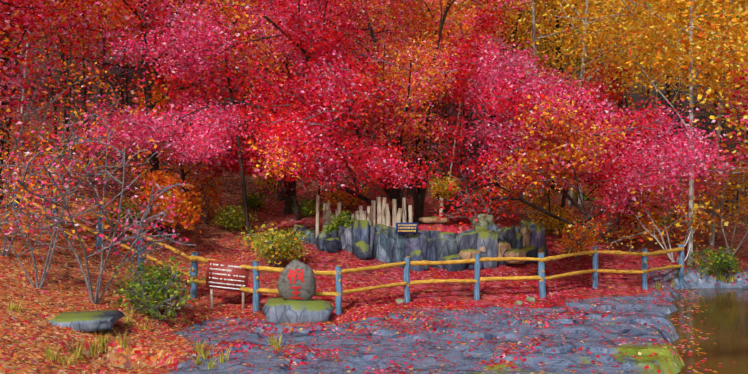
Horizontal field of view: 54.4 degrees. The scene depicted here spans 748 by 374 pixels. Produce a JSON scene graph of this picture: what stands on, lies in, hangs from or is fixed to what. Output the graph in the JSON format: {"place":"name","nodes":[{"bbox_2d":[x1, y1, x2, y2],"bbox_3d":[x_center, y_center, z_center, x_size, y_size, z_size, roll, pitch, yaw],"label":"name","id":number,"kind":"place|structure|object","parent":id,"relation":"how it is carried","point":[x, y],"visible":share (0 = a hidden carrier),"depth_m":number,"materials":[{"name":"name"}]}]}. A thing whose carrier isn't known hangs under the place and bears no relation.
{"place":"outdoors","nodes":[
{"label":"outdoors","id":0,"kind":"place"},
{"bbox_2d":[0,0,747,373],"bbox_3d":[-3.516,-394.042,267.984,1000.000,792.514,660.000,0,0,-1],"label":"terrain","id":1,"kind":"structure","parent":0,"point":[562,360],"depth_m":17.94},
{"bbox_2d":[0,0,91,148],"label":"tree","id":2,"kind":"object","parent":1,"relation":"on","point":[21,57],"visible":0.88,"depth_m":17.52,"materials":[{"name":"red plant"}]},
{"bbox_2d":[12,1,93,48],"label":"tree","id":3,"kind":"object","parent":1,"relation":"on","point":[52,23],"visible":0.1,"depth_m":38.65,"materials":[{"name":"red plant"}]},
{"bbox_2d":[0,0,115,208],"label":"tree","id":4,"kind":"object","parent":1,"relation":"on","point":[5,36],"visible":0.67,"depth_m":20.33,"materials":[{"name":"red plant"}]},
{"bbox_2d":[25,0,110,88],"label":"tree","id":5,"kind":"object","parent":1,"relation":"on","point":[63,56],"visible":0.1,"depth_m":48.84,"materials":[{"name":"red plant"}]},
{"bbox_2d":[0,59,142,257],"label":"shrub","id":6,"kind":"object","parent":1,"relation":"on","point":[22,150],"depth_m":16.33,"materials":[{"name":"red plant"}]},
{"bbox_2d":[0,0,150,70],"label":"tree","id":7,"kind":"object","parent":1,"relation":"on","point":[84,24],"visible":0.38,"depth_m":25.42,"materials":[{"name":"red plant"}]},
{"bbox_2d":[0,0,153,145],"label":"tree","id":8,"kind":"object","parent":1,"relation":"on","point":[13,91],"visible":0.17,"depth_m":29.81,"materials":[{"name":"red plant"}]},
{"bbox_2d":[0,121,169,289],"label":"shrub","id":9,"kind":"object","parent":1,"relation":"on","point":[35,191],"depth_m":14.04,"materials":[{"name":"plant"}]},
{"bbox_2d":[45,310,125,331],"bbox_3d":[-5.306,2.343,12.578,1.766,0.278,0.901,0,0,-6],"label":"rock","id":10,"kind":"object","parent":1,"relation":"on","point":[80,321],"depth_m":12.30,"materials":[{"name":"stone"}]},
{"bbox_2d":[34,0,175,122],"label":"tree","id":11,"kind":"object","parent":1,"relation":"on","point":[100,92],"visible":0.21,"depth_m":38.88,"materials":[{"name":"red plant"}]},
{"bbox_2d":[0,106,222,304],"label":"shrub","id":12,"kind":"object","parent":1,"relation":"on","point":[114,239],"depth_m":13.72,"materials":[{"name":"plant"}]},
{"bbox_2d":[99,197,154,235],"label":"bush","id":13,"kind":"object","parent":1,"relation":"on","point":[130,211],"depth_m":20.90,"materials":[{"name":"green plant"}]},
{"bbox_2d":[68,0,185,101],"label":"tree","id":14,"kind":"object","parent":1,"relation":"on","point":[93,85],"depth_m":44.56,"materials":[{"name":"red plant"}]},
{"bbox_2d":[11,0,257,177],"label":"tree","id":15,"kind":"object","parent":1,"relation":"on","point":[152,17],"visible":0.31,"depth_m":25.52,"materials":[{"name":"red plant"}]},
{"bbox_2d":[95,202,188,281],"bbox_3d":[-5.190,1.380,16.357,2.371,2.107,2.734,0,0,-1],"label":"shrub","id":16,"kind":"object","parent":1,"relation":"on","point":[136,246],"depth_m":16.01,"materials":[{"name":"red plant"}]},
{"bbox_2d":[114,260,185,311],"bbox_3d":[-4.540,2.035,14.786,1.244,1.132,1.668,0,0,-1],"label":"shrub","id":17,"kind":"object","parent":1,"relation":"on","point":[141,269],"depth_m":14.61,"materials":[{"name":"plant"}]},
{"bbox_2d":[111,253,207,324],"bbox_3d":[-4.247,2.046,14.425,1.915,1.444,2.201,0,0,-1],"label":"shrub","id":18,"kind":"object","parent":1,"relation":"on","point":[164,286],"depth_m":14.14,"materials":[{"name":"green plant"}]},
{"bbox_2d":[123,162,207,240],"bbox_3d":[-6.150,0.490,21.067,2.798,2.447,2.770,0,0,-1],"label":"shrub","id":19,"kind":"object","parent":1,"relation":"on","point":[183,211],"depth_m":20.68,"materials":[{"name":"orange plant"}]},
{"bbox_2d":[48,0,283,232],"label":"tree","id":20,"kind":"object","parent":1,"relation":"on","point":[145,80],"visible":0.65,"depth_m":21.85,"materials":[{"name":"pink plant"}]},
{"bbox_2d":[94,1,260,121],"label":"tree","id":21,"kind":"object","parent":1,"relation":"on","point":[157,41],"visible":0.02,"depth_m":43.30,"materials":[{"name":"red plant"}]},
{"bbox_2d":[126,80,252,220],"bbox_3d":[-6.114,-0.991,23.810,4.800,4.832,4.638,0,0,-1],"label":"tree","id":22,"kind":"object","parent":1,"relation":"on","point":[196,164],"depth_m":23.20,"materials":[{"name":"red plant"}]},
{"bbox_2d":[177,168,231,224],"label":"bush","id":23,"kind":"object","parent":1,"relation":"on","point":[204,196],"depth_m":24.51,"materials":[{"name":"orange plant"}]},
{"bbox_2d":[205,260,248,309],"bbox_3d":[-3.238,2.214,16.088,1.000,1.202,0.084,0,0,7],"label":"info sign","id":24,"kind":"object","parent":1,"relation":"on","point":[224,275],"visible":0.98,"depth_m":16.05,"materials":[{"name":"brown paint"}]},
{"bbox_2d":[108,0,347,150],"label":"tree","id":25,"kind":"object","parent":1,"relation":"on","point":[229,2],"visible":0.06,"depth_m":35.77,"materials":[{"name":"red plant"}]},
{"bbox_2d":[207,0,256,92],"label":"tree","id":26,"kind":"object","parent":1,"relation":"on","point":[244,56],"depth_m":57.62,"materials":[{"name":"red plant"}]},
{"bbox_2d":[211,205,257,230],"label":"bush","id":27,"kind":"object","parent":1,"relation":"on","point":[237,225],"depth_m":23.76,"materials":[{"name":"green plant"}]},
{"bbox_2d":[160,0,343,200],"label":"tree","id":28,"kind":"object","parent":1,"relation":"on","point":[281,195],"visible":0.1,"depth_m":28.25,"materials":[{"name":"red plant"}]},
{"bbox_2d":[238,191,268,209],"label":"bush","id":29,"kind":"object","parent":1,"relation":"on","point":[255,203],"depth_m":27.26,"materials":[{"name":"green plant"}]},
{"bbox_2d":[251,172,277,191],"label":"bush","id":30,"kind":"object","parent":1,"relation":"on","point":[268,181],"depth_m":30.12,"materials":[{"name":"orange plant"}]},
{"bbox_2d":[235,222,309,266],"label":"shrub","id":31,"kind":"object","parent":1,"relation":"on","point":[285,252],"depth_m":19.05,"materials":[{"name":"plant"}]},
{"bbox_2d":[194,51,356,220],"bbox_3d":[-3.355,-1.744,24.986,5.757,6.198,4.820,0,0,-1],"label":"tree","id":32,"kind":"object","parent":1,"relation":"on","point":[296,208],"depth_m":24.75,"materials":[{"name":"red plant"}]},
{"bbox_2d":[262,260,333,323],"bbox_3d":[-1.591,2.185,15.093,1.530,1.346,1.027,0,0,-1],"label":"inscribed stone","id":33,"kind":"object","parent":1,"relation":"on","point":[296,287],"visible":0.9,"depth_m":14.84,"materials":[{"name":"grey stone"}]},
{"bbox_2d":[232,0,373,112],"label":"tree","id":34,"kind":"object","parent":1,"relation":"on","point":[284,62],"visible":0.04,"depth_m":48.30,"materials":[{"name":"red plant"}]},
{"bbox_2d":[289,196,326,216],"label":"bush","id":35,"kind":"object","parent":1,"relation":"on","point":[314,208],"depth_m":25.31,"materials":[{"name":"green plant"}]},
{"bbox_2d":[168,0,468,213],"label":"tree","id":36,"kind":"object","parent":1,"relation":"on","point":[288,207],"visible":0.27,"depth_m":25.06,"materials":[{"name":"red plant"}]},
{"bbox_2d":[236,0,401,91],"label":"tree","id":37,"kind":"object","parent":1,"relation":"on","point":[320,22],"depth_m":42.21,"materials":[{"name":"red plant"}]},
{"bbox_2d":[321,210,354,233],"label":"shrub","id":38,"kind":"object","parent":1,"relation":"on","point":[336,219],"depth_m":20.93,"materials":[{"name":"green plant"}]},
{"bbox_2d":[3,169,684,314],"bbox_3d":[-1.976,0.987,18.740,21.527,4.000,6.570,0,0,5],"label":"fence","id":39,"kind":"object","parent":1,"relation":"on","point":[194,258],"visible":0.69,"depth_m":17.43,"materials":[{"name":"paint"}]},
{"bbox_2d":[0,188,690,260],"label":"rope barrier","id":40,"kind":"object","parent":39,"relation":"attached to","point":[84,241],"visible":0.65,"depth_m":19.72,"materials":[{"name":"yellow"}]},
{"bbox_2d":[320,181,368,208],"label":"bush","id":41,"kind":"object","parent":1,"relation":"on","point":[343,201],"depth_m":26.47,"materials":[{"name":"orange plant"}]},
{"bbox_2d":[0,97,747,373],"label":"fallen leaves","id":42,"kind":"object","parent":1,"relation":"on","point":[72,334],"visible":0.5,"depth_m":14.67,"materials":[{"name":"red plant"}]},
{"bbox_2d":[4,0,747,242],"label":"young trunks","id":43,"kind":"object","parent":1,"relation":"on","point":[246,211],"visible":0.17,"depth_m":30.28,"materials":[{"name":"brown plant"}]},
{"bbox_2d":[5,249,746,368],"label":"grass tufts","id":44,"kind":"object","parent":1,"relation":"on","point":[101,342],"visible":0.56,"depth_m":12.01,"materials":[{"name":"plant"}]},
{"bbox_2d":[316,195,442,237],"bbox_3d":[0.117,1.082,21.370,3.704,1.705,1.334,0,0,12],"label":"palisade","id":45,"kind":"object","parent":1,"relation":"on","point":[383,214],"visible":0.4,"depth_m":20.79,"materials":[{"name":"brown wood"}]},
{"bbox_2d":[64,0,740,251],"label":"maple","id":46,"kind":"object","parent":1,"relation":"on","point":[548,127],"depth_m":18.49,"materials":[{"name":"red plant"}]},
{"bbox_2d":[272,0,544,182],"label":"tree","id":47,"kind":"object","parent":1,"relation":"on","point":[511,43],"visible":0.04,"depth_m":31.81,"materials":[{"name":"red plant"}]},
{"bbox_2d":[349,0,484,149],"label":"tree","id":48,"kind":"object","parent":1,"relation":"on","point":[404,42],"visible":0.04,"depth_m":40.23,"materials":[{"name":"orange plant"}]},
{"bbox_2d":[293,218,548,271],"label":"rock wall","id":49,"kind":"structure","parent":1,"relation":"on","point":[363,239],"depth_m":20.22,"materials":[{"name":"grey stone"}]},
{"bbox_2d":[396,223,417,234],"bbox_3d":[0.896,1.144,19.856,0.600,0.350,0.124,0,0,-1],"label":"sign","id":50,"kind":"object","parent":49,"relation":"on","point":[406,228],"visible":1,"depth_m":19.80,"materials":[{"name":"blue metal"}]},
{"bbox_2d":[458,225,542,263],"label":"rocks","id":51,"kind":"object","parent":49,"relation":"on","point":[525,231],"visible":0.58,"depth_m":20.23,"materials":[{"name":"brown stone"}]},
{"bbox_2d":[419,216,449,224],"bbox_3d":[1.752,1.116,21.272,0.868,0.515,0.583,0,0,-12],"label":"log","id":52,"kind":"object","parent":1,"relation":"on","point":[434,220],"visible":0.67,"depth_m":21.03,"materials":[{"name":"beige wood"}]},
{"bbox_2d":[376,0,496,118],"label":"tree","id":53,"kind":"object","parent":1,"relation":"on","point":[444,107],"depth_m":53.66,"materials":[{"name":"orange plant"}]},
{"bbox_2d":[333,0,552,199],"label":"tree","id":54,"kind":"object","parent":1,"relation":"on","point":[440,164],"visible":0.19,"depth_m":29.83,"materials":[{"name":"red plant"}]},
{"bbox_2d":[426,171,459,199],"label":"shrub","id":55,"kind":"object","parent":1,"relation":"on","point":[444,192],"depth_m":29.34,"materials":[{"name":"yellow plant"}]},
{"bbox_2d":[386,1,561,141],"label":"tree","id":56,"kind":"object","parent":1,"relation":"on","point":[466,117],"visible":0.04,"depth_m":45.98,"materials":[{"name":"red plant"}]},
{"bbox_2d":[432,157,523,231],"bbox_3d":[3.050,0.338,20.924,2.172,2.324,3.113,0,0,37],"label":"shrub","id":57,"kind":"object","parent":1,"relation":"on","point":[481,196],"depth_m":20.75,"materials":[{"name":"red plant"}]},
{"bbox_2d":[472,184,516,207],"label":"shrub","id":58,"kind":"object","parent":1,"relation":"on","point":[492,195],"depth_m":28.53,"materials":[{"name":"red plant"}]},
{"bbox_2d":[404,0,588,180],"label":"tree","id":59,"kind":"object","parent":1,"relation":"on","point":[570,68],"visible":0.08,"depth_m":33.74,"materials":[{"name":"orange plant"}]},
{"bbox_2d":[395,214,615,305],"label":"rocks","id":60,"kind":"object","parent":1,"relation":"on","point":[487,220],"visible":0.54,"depth_m":20.82,"materials":[{"name":"stone"}]},
{"bbox_2d":[482,169,561,220],"bbox_3d":[5.478,0.326,26.537,3.138,2.194,2.414,0,0,-1],"label":"shrub","id":61,"kind":"object","parent":1,"relation":"on","point":[529,199],"depth_m":26.64,"materials":[{"name":"red plant"}]},
{"bbox_2d":[368,0,701,215],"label":"tree","id":62,"kind":"object","parent":1,"relation":"on","point":[534,25],"visible":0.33,"depth_m":27.41,"materials":[{"name":"plant"}]},
{"bbox_2d":[525,185,551,206],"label":"shrub","id":63,"kind":"object","parent":1,"relation":"on","point":[538,199],"depth_m":29.52,"materials":[{"name":"orange plant"}]},
{"bbox_2d":[448,0,643,171],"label":"tree","id":64,"kind":"object","parent":1,"relation":"on","point":[558,64],"visible":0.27,"depth_m":36.72,"materials":[{"name":"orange plant"}]},
{"bbox_2d":[505,0,600,117],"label":"tree","id":65,"kind":"object","parent":1,"relation":"on","point":[546,41],"visible":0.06,"depth_m":52.22,"materials":[{"name":"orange plant"}]},
{"bbox_2d":[524,196,581,236],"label":"shrub","id":66,"kind":"object","parent":1,"relation":"on","point":[564,216],"depth_m":24.88,"materials":[{"name":"orange plant"}]},
{"bbox_2d":[493,58,640,232],"bbox_3d":[6.988,-1.421,25.458,5.261,6.452,7.157,0,0,-1],"label":"tree","id":67,"kind":"object","parent":1,"relation":"on","point":[612,95],"depth_m":26.19,"materials":[{"name":"red plant"}]},
{"bbox_2d":[552,216,609,259],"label":"shrub","id":68,"kind":"object","parent":1,"relation":"on","point":[582,244],"depth_m":21.96,"materials":[{"name":"orange plant"}]},
{"bbox_2d":[569,186,596,200],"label":"shrub","id":69,"kind":"object","parent":1,"relation":"on","point":[576,194],"depth_m":31.66,"materials":[{"name":"green plant"}]},
{"bbox_2d":[584,192,615,209],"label":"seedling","id":70,"kind":"object","parent":1,"relation":"on","point":[597,201],"depth_m":29.30,"materials":[{"name":"red plant"}]},
{"bbox_2d":[568,197,640,240],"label":"shrub","id":71,"kind":"object","parent":1,"relation":"on","point":[610,220],"depth_m":24.63,"materials":[{"name":"plant"}]},
{"bbox_2d":[488,0,730,203],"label":"tree","id":72,"kind":"object","parent":1,"relation":"on","point":[586,3],"visible":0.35,"depth_m":30.58,"materials":[{"name":"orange plant"}]},
{"bbox_2d":[564,183,667,253],"bbox_3d":[7.839,0.997,22.797,3.988,2.587,1.954,0,0,-36],"label":"leaning sapling","id":73,"kind":"object","parent":1,"relation":"on","point":[643,214],"depth_m":22.94,"materials":[{"name":"red plant"}]},
{"bbox_2d":[543,0,695,150],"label":"tree","id":74,"kind":"object","parent":1,"relation":"on","point":[626,85],"visible":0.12,"depth_m":44.67,"materials":[{"name":"yellow plant"}]},
{"bbox_2d":[516,0,747,245],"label":"tree","id":75,"kind":"object","parent":1,"relation":"on","point":[712,231],"visible":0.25,"depth_m":23.26,"materials":[{"name":"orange plant"}]},
{"bbox_2d":[603,172,664,239],"bbox_3d":[8.815,0.661,24.887,2.468,2.583,2.924,0,0,-1],"label":"shrub","id":76,"kind":"object","parent":1,"relation":"on","point":[635,223],"depth_m":24.92,"materials":[{"name":"plant"}]},
{"bbox_2d":[609,1,671,122],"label":"tree","id":77,"kind":"object","parent":1,"relation":"on","point":[669,96],"depth_m":56.17,"materials":[{"name":"yellow plant"}]},
{"bbox_2d":[536,0,747,266],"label":"tree","id":78,"kind":"object","parent":1,"relation":"on","point":[681,27],"visible":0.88,"depth_m":22.09,"materials":[{"name":"yellow plant"}]},
{"bbox_2d":[647,210,676,224],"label":"shrub","id":79,"kind":"object","parent":1,"relation":"on","point":[658,222],"depth_m":27.48,"materials":[{"name":"green plant"}]},
{"bbox_2d":[597,166,733,261],"bbox_3d":[9.143,0.834,22.548,4.578,3.188,4.561,0,0,-1],"label":"shrub","id":80,"kind":"object","parent":1,"relation":"on","point":[694,219],"depth_m":22.68,"materials":[{"name":"plant"}]},
{"bbox_2d":[598,0,747,119],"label":"tree","id":81,"kind":"object","parent":1,"relation":"on","point":[701,73],"visible":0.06,"depth_m":29.68,"materials":[{"name":"yellow plant"}]},
{"bbox_2d":[635,5,747,102],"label":"tree","id":82,"kind":"object","parent":1,"relation":"on","point":[705,46],"visible":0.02,"depth_m":38.59,"materials":[{"name":"yellow plant"}]},
{"bbox_2d":[651,0,747,173],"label":"tree","id":83,"kind":"object","parent":1,"relation":"on","point":[727,48],"visible":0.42,"depth_m":21.18,"materials":[{"name":"yellow plant"}]},
{"bbox_2d":[669,4,740,141],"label":"tree","id":84,"kind":"object","parent":1,"relation":"on","point":[715,106],"visible":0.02,"depth_m":50.27,"materials":[{"name":"yellow plant"}]},
{"bbox_2d":[662,52,747,177],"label":"tree","id":85,"kind":"object","parent":1,"relation":"on","point":[737,92],"depth_m":20.19,"materials":[{"name":"plant"}]},
{"bbox_2d":[670,2,747,171],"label":"tree","id":86,"kind":"object","parent":1,"relation":"on","point":[733,16],"visible":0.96,"depth_m":17.34,"materials":[{"name":"yellow plant"}]},
{"bbox_2d":[675,142,747,256],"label":"shrub","id":87,"kind":"object","parent":1,"relation":"on","point":[739,185],"depth_m":23.26,"materials":[{"name":"orange plant"}]},
{"bbox_2d":[687,245,744,275],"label":"shrub","id":88,"kind":"object","parent":1,"relation":"on","point":[723,257],"depth_m":21.24,"materials":[{"name":"green plant"}]},
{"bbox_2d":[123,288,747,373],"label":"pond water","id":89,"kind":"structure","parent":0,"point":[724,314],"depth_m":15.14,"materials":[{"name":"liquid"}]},
{"bbox_2d":[671,289,735,373],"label":"floating leaves","id":90,"kind":"object","parent":89,"relation":"on","point":[693,334],"visible":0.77,"depth_m":14.31,"materials":[{"name":"red plant"}]}
]}

